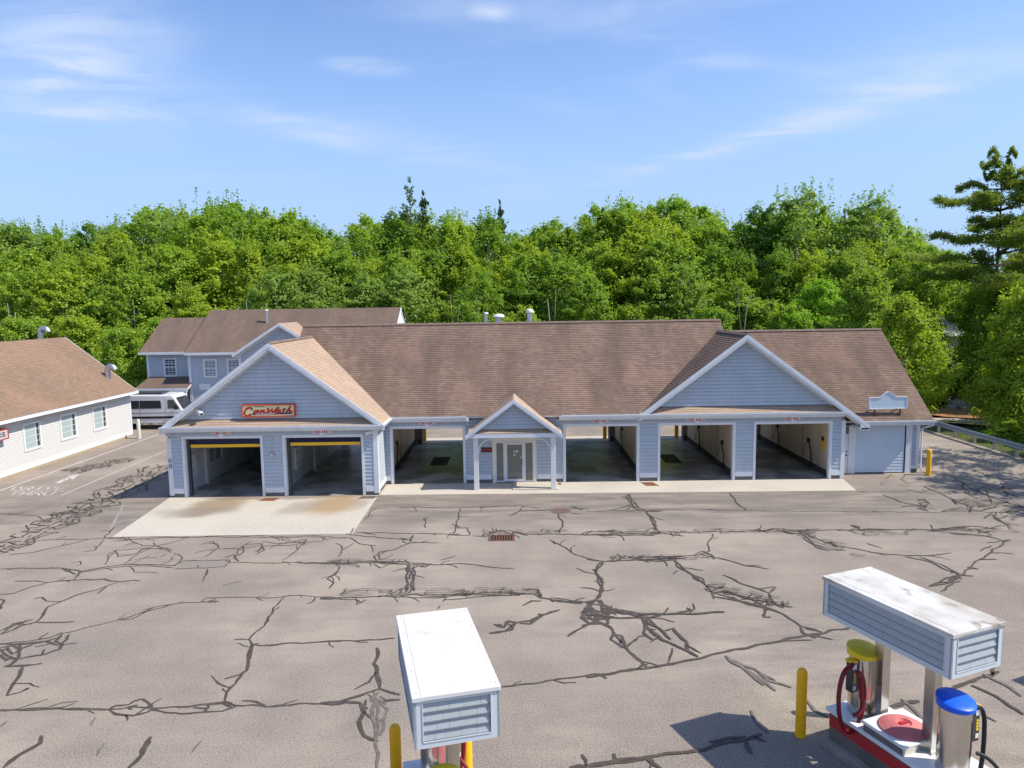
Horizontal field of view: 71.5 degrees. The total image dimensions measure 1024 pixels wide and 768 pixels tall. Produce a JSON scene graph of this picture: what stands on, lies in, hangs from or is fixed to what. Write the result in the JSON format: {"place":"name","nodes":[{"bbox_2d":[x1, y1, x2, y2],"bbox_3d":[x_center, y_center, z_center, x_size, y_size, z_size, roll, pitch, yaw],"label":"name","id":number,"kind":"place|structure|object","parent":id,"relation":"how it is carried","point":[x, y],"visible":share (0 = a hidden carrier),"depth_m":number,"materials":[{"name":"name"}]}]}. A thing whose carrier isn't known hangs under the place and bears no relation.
{"place":"outdoors","nodes":[
{"label":"outdoors","id":0,"kind":"place"},
{"bbox_2d":[0,326,138,480],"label":"white sided building","id":1,"kind":"structure","parent":0,"point":[62,398],"depth_m":44.39,"materials":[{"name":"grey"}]},
{"bbox_2d":[22,420,42,451],"bbox_3d":[-27.472,2.965,40.702,0.090,1.600,1.500,-1,6,1],"label":"window","id":2,"kind":"structure","parent":1,"relation":"in","point":[32,434],"depth_m":40.72,"materials":[{"name":"white glass"}]},
{"bbox_2d":[0,423,1023,767],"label":"parking lot","id":3,"kind":"structure","parent":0,"point":[172,655],"depth_m":20.85,"materials":[{"name":"grey asphalt"}]},
{"bbox_2d":[0,310,56,341],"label":"maple tree","id":4,"kind":"object","parent":3,"relation":"on","point":[15,329],"visible":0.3,"depth_m":60.52,"materials":[{"name":"green plant"}]},
{"bbox_2d":[50,312,108,363],"bbox_3d":[-38.143,-1.849,62.814,8.204,9.566,7.097,-3,7,-20],"label":"maple tree","id":5,"kind":"object","parent":3,"relation":"on","point":[82,331],"visible":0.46,"depth_m":61.65,"materials":[{"name":"green plant"}]},
{"bbox_2d":[90,321,149,387],"bbox_3d":[-32.598,-1.061,60.049,5.693,8.441,6.581,-2,6,-14],"label":"maple tree","id":6,"kind":"object","parent":3,"relation":"on","point":[115,343],"visible":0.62,"depth_m":59.01,"materials":[{"name":"green plant"}]},
{"bbox_2d":[130,390,191,425],"bbox_3d":[-27.455,1.982,54.654,7.232,2.799,2.250,-1,6,1],"label":"passenger van","id":7,"kind":"object","parent":3,"relation":"on","point":[155,407],"visible":0.33,"depth_m":53.78,"materials":[{"name":"white paint"}]},
{"bbox_2d":[113,495,377,536],"bbox_3d":[-11.419,5.776,31.259,10.130,0.112,5.860,-1,6,1],"label":"tunnel apron","id":8,"kind":"object","parent":3,"relation":"on","point":[233,516],"visible":0.79,"depth_m":30.84,"materials":[{"name":"concrete"}]},
{"bbox_2d":[135,307,404,400],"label":"two storey building","id":9,"kind":"structure","parent":3,"relation":"on","point":[193,359],"depth_m":57.88,"materials":[{"name":"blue wood"}]},
{"bbox_2d":[389,723,401,767],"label":"bollard","id":10,"kind":"object","parent":3,"relation":"on","point":[395,744],"visible":1,"depth_m":12.86,"materials":[{"name":"yellow metal"}]},
{"bbox_2d":[396,607,500,767],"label":"vacuum canopy","id":11,"kind":"object","parent":3,"relation":"on","point":[452,686],"visible":0.98,"depth_m":10.63,"materials":[{"name":"grey metal"}]},
{"bbox_2d":[0,457,1023,767],"bbox_3d":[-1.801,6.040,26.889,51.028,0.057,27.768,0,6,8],"label":"crack sealant","id":12,"kind":"object","parent":3,"relation":"on","point":[598,619],"visible":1,"depth_m":21.18,"materials":[{"name":"black asphalt"}]},
{"bbox_2d":[158,309,936,496],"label":"car wash building","id":13,"kind":"structure","parent":3,"relation":"on","point":[518,397],"depth_m":36.73,"materials":[{"name":"wood"}]},
{"bbox_2d":[241,404,295,416],"bbox_3d":[-11.513,1.247,33.668,2.520,0.590,0.200,-1,6,1],"label":"car wash sign","id":14,"kind":"object","parent":13,"relation":"attached to","point":[268,410],"visible":1,"depth_m":33.58,"materials":[{"name":"red"}]},
{"bbox_2d":[866,391,907,415],"bbox_3d":[19.203,1.003,36.446,2.021,1.318,0.297,-1,6,1],"label":"blank roof sign","id":15,"kind":"object","parent":13,"relation":"attached to","point":[888,400],"visible":1,"depth_m":36.31,"materials":[{"name":"blue"}]},
{"bbox_2d":[379,479,856,494],"bbox_3d":[5.173,5.129,34.948,23.120,0.110,2.290,-1,6,1],"label":"front walk apron","id":16,"kind":"object","parent":3,"relation":"on","point":[671,486],"visible":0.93,"depth_m":34.87,"materials":[{"name":"concrete"}]},
{"bbox_2d":[794,667,807,738],"bbox_3d":[5.976,6.572,14.682,0.234,1.490,0.234,-1,6,1],"label":"bollard","id":17,"kind":"object","parent":3,"relation":"on","point":[801,703],"visible":1,"depth_m":14.61,"materials":[{"name":"yellow metal"}]},
{"bbox_2d":[819,567,1006,767],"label":"vacuum canopy","id":18,"kind":"object","parent":3,"relation":"on","point":[938,637],"visible":0.98,"depth_m":12.92,"materials":[{"name":"grey metal"}]},
{"bbox_2d":[836,639,876,733],"bbox_3d":[6.820,5.987,13.955,0.619,1.573,1.167,4,8,36],"label":"vacuum cleaner","id":19,"kind":"object","parent":18,"relation":"on","point":[858,670],"visible":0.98,"depth_m":13.89,"materials":[{"name":"silver metal"}]},
{"bbox_2d":[878,714,924,740],"bbox_3d":[7.308,6.363,13.275,0.840,0.135,0.840,-3,7,-21],"label":"waste lid","id":20,"kind":"object","parent":18,"relation":"on","point":[904,727],"visible":0.97,"depth_m":13.16,"materials":[{"name":"red plastic"}]},
{"bbox_2d":[935,687,998,767],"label":"vacuum cleaner","id":21,"kind":"object","parent":18,"relation":"on","point":[959,711],"visible":1,"depth_m":12.17,"materials":[{"name":"silver metal"}]},
{"bbox_2d":[0,0,1023,271],"label":"sky","id":22,"kind":"structure","parent":0,"point":[546,109],"materials":[{"name":"blue"}]},
{"bbox_2d":[920,406,1023,458],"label":"grass verge","id":23,"kind":"object","parent":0,"point":[972,426],"depth_m":48.87,"materials":[{"name":"green plant"}]},
{"bbox_2d":[777,271,859,328],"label":"maple tree","id":24,"kind":"object","parent":23,"relation":"on","point":[819,293],"visible":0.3,"depth_m":69.54,"materials":[{"name":"green plant"}]},
{"bbox_2d":[869,290,980,414],"bbox_3d":[29.494,-2.179,53.319,8.535,10.334,8.958,-5,7,-33],"label":"broadleaf tree","id":25,"kind":"object","parent":23,"relation":"on","point":[898,315],"visible":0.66,"depth_m":52.07,"materials":[{"name":"green plant"}]},
{"bbox_2d":[921,421,1023,456],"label":"guard rail","id":26,"kind":"object","parent":23,"relation":"on","point":[993,439],"visible":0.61,"depth_m":43.52,"materials":[{"name":"metal"}]},
{"bbox_2d":[926,402,1017,425],"bbox_3d":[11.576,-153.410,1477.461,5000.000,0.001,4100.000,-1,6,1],"label":"ground","id":27,"kind":"structure","parent":0,"point":[941,405],"depth_m":62.47,"materials":[{"name":"green plant"}]},
{"bbox_2d":[0,219,54,318],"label":"broadleaf tree","id":28,"kind":"object","parent":27,"relation":"on","point":[26,237],"visible":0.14,"depth_m":90.97,"materials":[{"name":"green plant"}]},
{"bbox_2d":[0,244,72,318],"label":"broadleaf tree","id":29,"kind":"object","parent":27,"relation":"on","point":[32,253],"visible":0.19,"depth_m":80.85,"materials":[{"name":"green plant"}]},
{"bbox_2d":[0,260,74,324],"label":"broadleaf tree","id":30,"kind":"object","parent":27,"relation":"on","point":[16,289],"visible":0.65,"depth_m":73.02,"materials":[{"name":"green plant"}]},
{"bbox_2d":[24,220,79,268],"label":"broadleaf tree","id":31,"kind":"object","parent":27,"relation":"on","point":[56,238],"visible":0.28,"depth_m":93.20,"materials":[{"name":"green plant"}]},
{"bbox_2d":[13,253,106,330],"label":"broadleaf tree","id":32,"kind":"object","parent":27,"relation":"on","point":[42,301],"visible":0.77,"depth_m":73.04,"materials":[{"name":"green plant"}]},
{"bbox_2d":[53,220,111,260],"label":"broadleaf tree","id":33,"kind":"object","parent":27,"relation":"on","point":[81,241],"visible":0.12,"depth_m":98.96,"materials":[{"name":"green plant"}]},
{"bbox_2d":[65,272,124,329],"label":"broadleaf tree","id":34,"kind":"object","parent":27,"relation":"on","point":[98,291],"visible":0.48,"depth_m":74.50,"materials":[{"name":"green plant"}]},
{"bbox_2d":[62,246,131,353],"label":"broadleaf tree","id":35,"kind":"object","parent":27,"relation":"on","point":[91,264],"visible":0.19,"depth_m":83.43,"materials":[{"name":"green plant"}]},
{"bbox_2d":[81,222,147,345],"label":"broadleaf tree","id":36,"kind":"object","parent":27,"relation":"on","point":[117,240],"visible":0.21,"depth_m":90.38,"materials":[{"name":"green plant"}]},
{"bbox_2d":[97,244,157,329],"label":"broadleaf tree","id":37,"kind":"object","parent":27,"relation":"on","point":[119,260],"visible":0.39,"depth_m":82.81,"materials":[{"name":"green plant"}]},
{"bbox_2d":[94,258,170,334],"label":"broadleaf tree","id":38,"kind":"object","parent":27,"relation":"on","point":[142,285],"visible":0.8,"depth_m":74.81,"materials":[{"name":"green plant"}]},
{"bbox_2d":[99,203,175,288],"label":"broadleaf tree","id":39,"kind":"object","parent":27,"relation":"on","point":[129,227],"visible":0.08,"depth_m":97.99,"materials":[{"name":"green plant"}]},
{"bbox_2d":[119,203,191,268],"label":"broadleaf tree","id":40,"kind":"object","parent":27,"relation":"on","point":[153,223],"visible":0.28,"depth_m":92.61,"materials":[{"name":"green plant"}]},
{"bbox_2d":[104,242,229,327],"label":"broadleaf tree","id":41,"kind":"object","parent":27,"relation":"on","point":[186,259],"visible":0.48,"depth_m":79.48,"materials":[{"name":"green plant"}]},
{"bbox_2d":[163,274,212,317],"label":"broadleaf tree","id":42,"kind":"object","parent":27,"relation":"on","point":[186,300],"visible":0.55,"depth_m":74.95,"materials":[{"name":"green plant"}]},
{"bbox_2d":[143,198,239,305],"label":"broadleaf tree","id":43,"kind":"object","parent":27,"relation":"on","point":[195,222],"visible":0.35,"depth_m":89.38,"materials":[{"name":"green plant"}]},
{"bbox_2d":[143,227,266,316],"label":"broadleaf tree","id":44,"kind":"object","parent":27,"relation":"on","point":[221,256],"visible":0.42,"depth_m":82.04,"materials":[{"name":"green plant"}]},
{"bbox_2d":[175,187,256,277],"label":"broadleaf tree","id":45,"kind":"object","parent":27,"relation":"on","point":[233,205],"visible":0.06,"depth_m":99.76,"materials":[{"name":"green plant"}]},
{"bbox_2d":[184,201,266,309],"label":"broadleaf tree","id":46,"kind":"object","parent":27,"relation":"on","point":[218,224],"visible":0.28,"depth_m":88.69,"materials":[{"name":"green plant"}]},
{"bbox_2d":[214,231,285,309],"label":"broadleaf tree","id":47,"kind":"object","parent":27,"relation":"on","point":[245,253],"visible":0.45,"depth_m":80.00,"materials":[{"name":"green plant"}]},
{"bbox_2d":[240,236,301,306],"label":"broadleaf tree","id":48,"kind":"object","parent":27,"relation":"on","point":[274,252],"visible":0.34,"depth_m":82.68,"materials":[{"name":"green plant"}]},
{"bbox_2d":[236,261,309,309],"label":"broadleaf tree","id":49,"kind":"object","parent":27,"relation":"on","point":[281,288],"visible":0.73,"depth_m":73.33,"materials":[{"name":"green plant"}]},
{"bbox_2d":[221,207,352,285],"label":"broadleaf tree","id":50,"kind":"object","parent":27,"relation":"on","point":[282,227],"visible":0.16,"depth_m":91.92,"materials":[{"name":"green plant"}]},
{"bbox_2d":[266,229,350,304],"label":"broadleaf tree","id":51,"kind":"object","parent":27,"relation":"on","point":[313,251],"visible":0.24,"depth_m":82.65,"materials":[{"name":"green plant"}]},
{"bbox_2d":[277,259,345,308],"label":"broadleaf tree","id":52,"kind":"object","parent":27,"relation":"on","point":[306,277],"visible":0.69,"depth_m":75.61,"materials":[{"name":"green plant"}]},
{"bbox_2d":[301,246,366,308],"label":"broadleaf tree","id":53,"kind":"object","parent":27,"relation":"on","point":[344,263],"visible":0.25,"depth_m":81.78,"materials":[{"name":"green plant"}]},
{"bbox_2d":[330,259,410,313],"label":"broadleaf tree","id":54,"kind":"object","parent":27,"relation":"on","point":[361,288],"visible":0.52,"depth_m":73.05,"materials":[{"name":"green plant"}]},
{"bbox_2d":[352,206,451,315],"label":"broadleaf tree","id":55,"kind":"object","parent":27,"relation":"on","point":[390,238],"visible":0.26,"depth_m":88.73,"materials":[{"name":"green plant"}]},
{"bbox_2d":[364,243,440,322],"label":"broadleaf tree","id":56,"kind":"object","parent":27,"relation":"on","point":[387,266],"visible":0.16,"depth_m":80.56,"materials":[{"name":"green plant"}]},
{"bbox_2d":[367,254,449,322],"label":"broadleaf tree","id":57,"kind":"object","parent":27,"relation":"on","point":[394,298],"visible":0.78,"depth_m":72.61,"materials":[{"name":"green plant"}]},
{"bbox_2d":[403,244,461,322],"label":"broadleaf tree","id":58,"kind":"object","parent":27,"relation":"on","point":[428,260],"visible":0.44,"depth_m":82.00,"materials":[{"name":"green plant"}]},
{"bbox_2d":[400,206,485,318],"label":"broadleaf tree","id":59,"kind":"object","parent":27,"relation":"on","point":[447,227],"visible":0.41,"depth_m":88.73,"materials":[{"name":"green plant"}]},
{"bbox_2d":[434,209,486,319],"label":"broadleaf tree","id":60,"kind":"object","parent":27,"relation":"on","point":[462,227],"visible":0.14,"depth_m":92.66,"materials":[{"name":"green plant"}]},
{"bbox_2d":[431,241,497,321],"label":"broadleaf tree","id":61,"kind":"object","parent":27,"relation":"on","point":[465,259],"visible":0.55,"depth_m":80.98,"materials":[{"name":"green plant"}]},
{"bbox_2d":[441,267,517,322],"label":"broadleaf tree","id":62,"kind":"object","parent":27,"relation":"on","point":[484,284],"visible":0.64,"depth_m":72.25,"materials":[{"name":"green plant"}]},
{"bbox_2d":[450,216,519,319],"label":"broadleaf tree","id":63,"kind":"object","parent":27,"relation":"on","point":[493,238],"visible":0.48,"depth_m":88.91,"materials":[{"name":"green plant"}]},
{"bbox_2d":[471,255,542,318],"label":"broadleaf tree","id":64,"kind":"object","parent":27,"relation":"on","point":[497,270],"visible":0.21,"depth_m":82.50,"materials":[{"name":"green plant"}]},
{"bbox_2d":[488,232,552,304],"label":"broadleaf tree","id":65,"kind":"object","parent":27,"relation":"on","point":[523,248],"visible":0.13,"depth_m":89.82,"materials":[{"name":"green plant"}]},
{"bbox_2d":[482,250,562,320],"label":"broadleaf tree","id":66,"kind":"object","parent":27,"relation":"on","point":[517,270],"visible":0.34,"depth_m":80.46,"materials":[{"name":"green plant"}]},
{"bbox_2d":[537,220,576,266],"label":"broadleaf tree","id":67,"kind":"object","parent":27,"relation":"on","point":[554,239],"visible":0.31,"depth_m":92.79,"materials":[{"name":"green plant"}]},
{"bbox_2d":[506,250,615,320],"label":"broadleaf tree","id":68,"kind":"object","parent":27,"relation":"on","point":[550,270],"visible":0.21,"depth_m":79.60,"materials":[{"name":"green plant"}]},
{"bbox_2d":[531,247,613,320],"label":"broadleaf tree","id":69,"kind":"object","parent":27,"relation":"on","point":[561,279],"visible":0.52,"depth_m":75.56,"materials":[{"name":"green plant"}]},
{"bbox_2d":[548,268,620,320],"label":"broadleaf tree","id":70,"kind":"object","parent":27,"relation":"on","point":[590,285],"visible":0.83,"depth_m":72.55,"materials":[{"name":"green plant"}]},
{"bbox_2d":[555,213,615,289],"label":"broadleaf tree","id":71,"kind":"object","parent":27,"relation":"on","point":[582,241],"visible":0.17,"depth_m":91.68,"materials":[{"name":"green plant"}]},
{"bbox_2d":[563,238,636,319],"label":"broadleaf tree","id":72,"kind":"object","parent":27,"relation":"on","point":[589,254],"visible":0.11,"depth_m":82.96,"materials":[{"name":"green plant"}]},
{"bbox_2d":[589,196,639,256],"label":"broadleaf tree","id":73,"kind":"object","parent":27,"relation":"on","point":[615,221],"visible":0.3,"depth_m":90.75,"materials":[{"name":"green plant"}]},
{"bbox_2d":[584,237,666,319],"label":"broadleaf tree","id":74,"kind":"object","parent":27,"relation":"on","point":[623,260],"visible":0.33,"depth_m":79.95,"materials":[{"name":"green plant"}]},
{"bbox_2d":[596,222,709,319],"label":"broadleaf tree","id":75,"kind":"object","parent":27,"relation":"on","point":[642,240],"visible":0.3,"depth_m":79.99,"materials":[{"name":"green plant"}]},
{"bbox_2d":[611,207,709,302],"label":"broadleaf tree","id":76,"kind":"object","parent":27,"relation":"on","point":[649,223],"visible":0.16,"depth_m":89.57,"materials":[{"name":"green plant"}]},
{"bbox_2d":[629,263,701,319],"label":"broadleaf tree","id":77,"kind":"object","parent":27,"relation":"on","point":[661,277],"visible":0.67,"depth_m":75.00,"materials":[{"name":"green plant"}]},
{"bbox_2d":[620,230,730,319],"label":"broadleaf tree","id":78,"kind":"object","parent":27,"relation":"on","point":[681,256],"visible":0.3,"depth_m":78.61,"materials":[{"name":"green plant"}]},
{"bbox_2d":[632,194,721,268],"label":"broadleaf tree","id":79,"kind":"object","parent":27,"relation":"on","point":[670,206],"visible":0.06,"depth_m":97.34,"materials":[{"name":"green plant"}]},
{"bbox_2d":[651,259,713,318],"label":"broadleaf tree","id":80,"kind":"object","parent":27,"relation":"on","point":[689,284],"visible":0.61,"depth_m":74.04,"materials":[{"name":"green plant"}]},
{"bbox_2d":[653,195,737,293],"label":"broadleaf tree","id":81,"kind":"object","parent":27,"relation":"on","point":[699,212],"visible":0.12,"depth_m":97.64,"materials":[{"name":"green plant"}]},
{"bbox_2d":[682,301,738,329],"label":"broadleaf tree","id":82,"kind":"object","parent":27,"relation":"on","point":[723,316],"visible":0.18,"depth_m":69.24,"materials":[{"name":"green plant"}]},
{"bbox_2d":[692,238,750,325],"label":"broadleaf tree","id":83,"kind":"object","parent":27,"relation":"on","point":[717,256],"visible":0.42,"depth_m":82.59,"materials":[{"name":"green plant"}]},
{"bbox_2d":[684,211,758,323],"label":"broadleaf tree","id":84,"kind":"object","parent":27,"relation":"on","point":[715,232],"visible":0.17,"depth_m":90.83,"materials":[{"name":"green plant"}]},
{"bbox_2d":[706,267,763,329],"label":"broadleaf tree","id":85,"kind":"object","parent":27,"relation":"on","point":[729,293],"visible":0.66,"depth_m":75.22,"materials":[{"name":"green plant"}]},
{"bbox_2d":[714,247,774,325],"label":"broadleaf tree","id":86,"kind":"object","parent":27,"relation":"on","point":[746,264],"visible":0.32,"depth_m":82.02,"materials":[{"name":"green plant"}]},
{"bbox_2d":[729,296,779,329],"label":"broadleaf tree","id":87,"kind":"object","parent":27,"relation":"on","point":[756,316],"visible":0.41,"depth_m":73.32,"materials":[{"name":"green plant"}]},
{"bbox_2d":[711,200,812,324],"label":"broadleaf tree","id":88,"kind":"object","parent":27,"relation":"on","point":[755,217],"visible":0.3,"depth_m":89.40,"materials":[{"name":"green plant"}]},
{"bbox_2d":[754,241,800,320],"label":"broadleaf tree","id":89,"kind":"object","parent":27,"relation":"on","point":[778,261],"visible":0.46,"depth_m":80.13,"materials":[{"name":"green plant"}]},
{"bbox_2d":[772,307,815,328],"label":"maple tree","id":90,"kind":"object","parent":27,"relation":"on","point":[801,321],"visible":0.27,"depth_m":67.05,"materials":[{"name":"green plant"}]},
{"bbox_2d":[741,176,858,302],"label":"broadleaf tree","id":91,"kind":"object","parent":27,"relation":"on","point":[787,214],"visible":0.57,"depth_m":86.77,"materials":[{"name":"green plant"}]},
{"bbox_2d":[794,260,940,373],"bbox_3d":[29.966,-4.059,59.868,10.432,12.631,10.949,-2,6,-9],"label":"broadleaf tree","id":92,"kind":"object","parent":27,"relation":"on","point":[871,288],"visible":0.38,"depth_m":59.08,"materials":[{"name":"green plant"}]},
{"bbox_2d":[825,183,933,260],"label":"broadleaf tree","id":93,"kind":"object","parent":27,"relation":"on","point":[857,216],"visible":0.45,"depth_m":86.16,"materials":[{"name":"green plant"}]},
{"bbox_2d":[904,145,1023,293],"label":"pine tree","id":94,"kind":"object","parent":27,"relation":"on","point":[987,275],"visible":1,"depth_m":60.05,"materials":[{"name":"green plant"}]},
{"bbox_2d":[943,281,1020,397],"bbox_3d":[41.827,-3.217,60.687,9.312,11.871,8.924,-3,7,-19],"label":"broadleaf tree","id":95,"kind":"object","parent":27,"relation":"on","point":[991,300],"visible":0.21,"depth_m":60.37,"materials":[{"name":"green plant"}]},
{"bbox_2d":[949,282,1023,432],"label":"broadleaf tree","id":96,"kind":"object","parent":27,"relation":"on","point":[1005,383],"visible":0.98,"depth_m":48.62,"materials":[{"name":"green plant"}]},
{"label":"side yard","id":97,"kind":"structure","parent":0,"visible":0},
{"bbox_2d":[755,247,850,312],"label":"broadleaf tree","id":98,"kind":"object","parent":97,"relation":"on","point":[801,266],"visible":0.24,"depth_m":79.28,"materials":[{"name":"green plant"}]},
{"bbox_2d":[777,251,863,321],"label":"broadleaf tree","id":99,"kind":"object","parent":97,"relation":"on","point":[824,269],"visible":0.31,"depth_m":75.50,"materials":[{"name":"green plant"}]},
{"bbox_2d":[805,247,862,327],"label":"broadleaf tree","id":100,"kind":"object","parent":97,"relation":"on","point":[839,264],"visible":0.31,"depth_m":73.66,"materials":[{"name":"green plant"}]},
{"bbox_2d":[846,252,959,377],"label":"broadleaf tree","id":101,"kind":"object","parent":97,"relation":"on","point":[901,278],"visible":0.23,"depth_m":66.39,"materials":[{"name":"green plant"}]},
{"bbox_2d":[886,250,964,318],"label":"broadleaf tree","id":102,"kind":"object","parent":97,"relation":"on","point":[918,266],"visible":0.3,"depth_m":72.87,"materials":[{"name":"green plant"}]},
{"bbox_2d":[945,283,1008,365],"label":"broadleaf tree","id":103,"kind":"object","parent":97,"relation":"on","point":[969,306],"visible":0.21,"depth_m":72.82,"materials":[{"name":"green plant"}]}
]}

